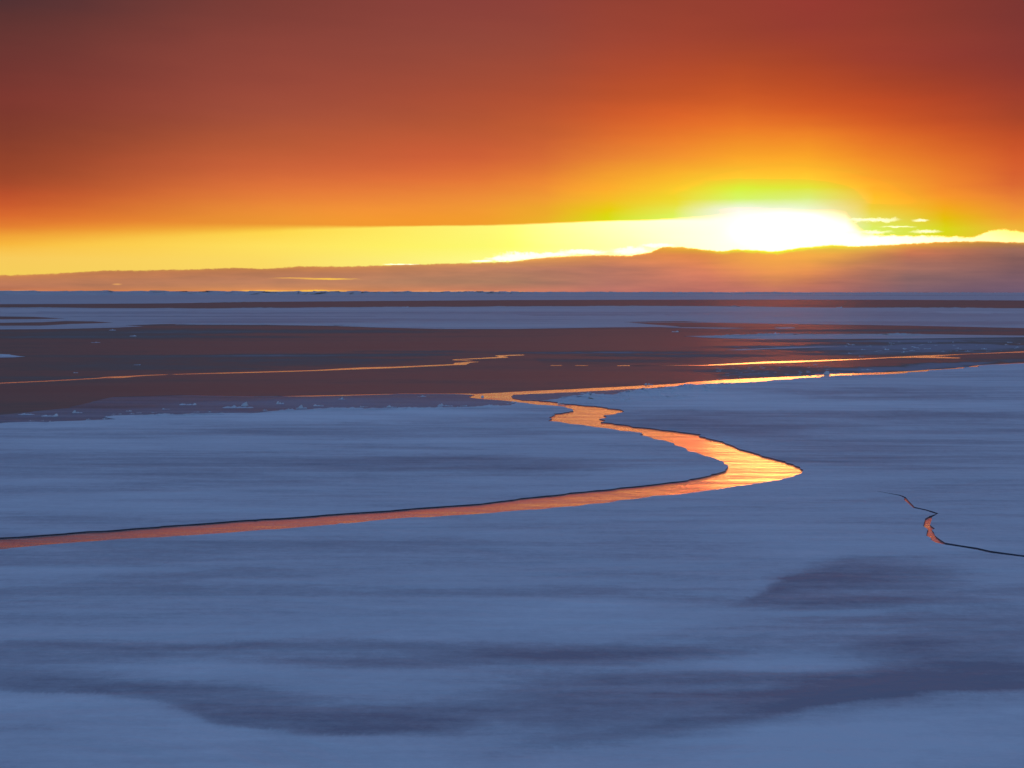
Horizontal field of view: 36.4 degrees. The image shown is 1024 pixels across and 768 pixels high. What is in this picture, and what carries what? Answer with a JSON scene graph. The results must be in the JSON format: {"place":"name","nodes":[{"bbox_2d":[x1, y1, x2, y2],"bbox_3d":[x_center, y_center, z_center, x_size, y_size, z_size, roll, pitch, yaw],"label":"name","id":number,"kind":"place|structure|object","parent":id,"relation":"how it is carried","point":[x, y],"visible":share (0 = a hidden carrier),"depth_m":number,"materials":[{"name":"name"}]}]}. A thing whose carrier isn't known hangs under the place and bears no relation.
{"place":"outdoors","nodes":[
{"label":"outdoors","id":0,"kind":"place"},
{"bbox_2d":[0,291,1023,556],"bbox_3d":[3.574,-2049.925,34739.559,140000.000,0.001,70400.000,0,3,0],"label":"sea","id":1,"kind":"structure","parent":0,"point":[744,467],"depth_m":48.70,"materials":[{"name":"liquid"}]},
{"bbox_2d":[0,354,23,357],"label":"ice floe","id":2,"kind":"object","parent":1,"relation":"on","point":[7,356],"visible":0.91,"depth_m":142.12,"materials":[{"name":"blue ice"}]},
{"bbox_2d":[0,394,514,422],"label":"thin ice sheet","id":3,"kind":"object","parent":1,"relation":"on","point":[112,406],"visible":0.94,"depth_m":82.73,"materials":[{"name":"ice"}]},
{"bbox_2d":[223,405,253,407],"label":"ice block","id":4,"kind":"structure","parent":3,"relation":"on","point":[233,406],"depth_m":80.14,"materials":[{"name":"white ice"}]},
{"bbox_2d":[0,402,727,538],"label":"ice floe","id":5,"kind":"object","parent":1,"relation":"on","point":[122,472],"visible":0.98,"depth_m":53.90,"materials":[{"name":"white ice"}]},
{"bbox_2d":[0,363,1023,767],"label":"ice floe","id":6,"kind":"object","parent":1,"relation":"on","point":[832,605],"visible":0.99,"depth_m":28.29,"materials":[{"name":"white ice"}]},
{"bbox_2d":[0,317,1023,382],"bbox_3d":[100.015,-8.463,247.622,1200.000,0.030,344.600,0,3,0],"label":"thin ice sheet","id":7,"kind":"object","parent":1,"relation":"on","point":[65,354],"visible":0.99,"depth_m":170.76,"materials":[{"name":"ice"}]},
{"bbox_2d":[0,352,1023,414],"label":"thin ice sheet","id":8,"kind":"object","parent":1,"relation":"on","point":[516,373],"visible":0.99,"depth_m":106.80,"materials":[{"name":"ice"}]},
{"bbox_2d":[0,306,1023,329],"bbox_3d":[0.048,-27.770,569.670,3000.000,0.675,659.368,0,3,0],"label":"ice floe","id":9,"kind":"object","parent":1,"relation":"on","point":[520,317],"visible":0.98,"depth_m":375.02,"materials":[{"name":"ice"}]},
{"bbox_2d":[0,290,1023,303],"bbox_3d":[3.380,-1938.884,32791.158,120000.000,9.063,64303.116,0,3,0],"label":"ice floe","id":10,"kind":"object","parent":1,"relation":"on","point":[82,297],"visible":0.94,"depth_m":2038.50,"materials":[{"name":"ice"}]},
{"bbox_2d":[0,300,1023,307],"bbox_3d":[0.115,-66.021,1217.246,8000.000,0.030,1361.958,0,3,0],"label":"thin ice sheet","id":11,"kind":"object","parent":1,"relation":"on","point":[862,303],"visible":0.82,"depth_m":766.95,"materials":[{"name":"ice"}]},
{"bbox_2d":[511,387,663,400],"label":"thin ice sheet","id":12,"kind":"object","parent":1,"relation":"on","point":[536,397],"visible":0.68,"depth_m":90.96,"materials":[{"name":"ice"}]},
{"bbox_2d":[660,327,738,328],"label":"ice floe","id":13,"kind":"object","parent":1,"relation":"on","point":[700,327],"visible":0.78,"depth_m":262.94,"materials":[{"name":"ice"}]},
{"bbox_2d":[776,327,793,328],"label":"ice floe","id":14,"kind":"object","parent":1,"relation":"on","point":[784,327],"visible":0.73,"depth_m":264.33,"materials":[{"name":"ice"}]},
{"bbox_2d":[735,346,839,349],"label":"ice floe","id":15,"kind":"object","parent":1,"relation":"on","point":[784,348],"visible":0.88,"depth_m":165.99,"materials":[{"name":"ice"}]},
{"bbox_2d":[688,333,1023,338],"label":"ice floe","id":16,"kind":"object","parent":1,"relation":"on","point":[836,336],"visible":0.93,"depth_m":211.22,"materials":[{"name":"ice"}]},
{"bbox_2d":[0,0,1023,292],"label":"sky","id":17,"kind":"structure","parent":0,"point":[855,146],"materials":[{"name":"orange"}]}
]}

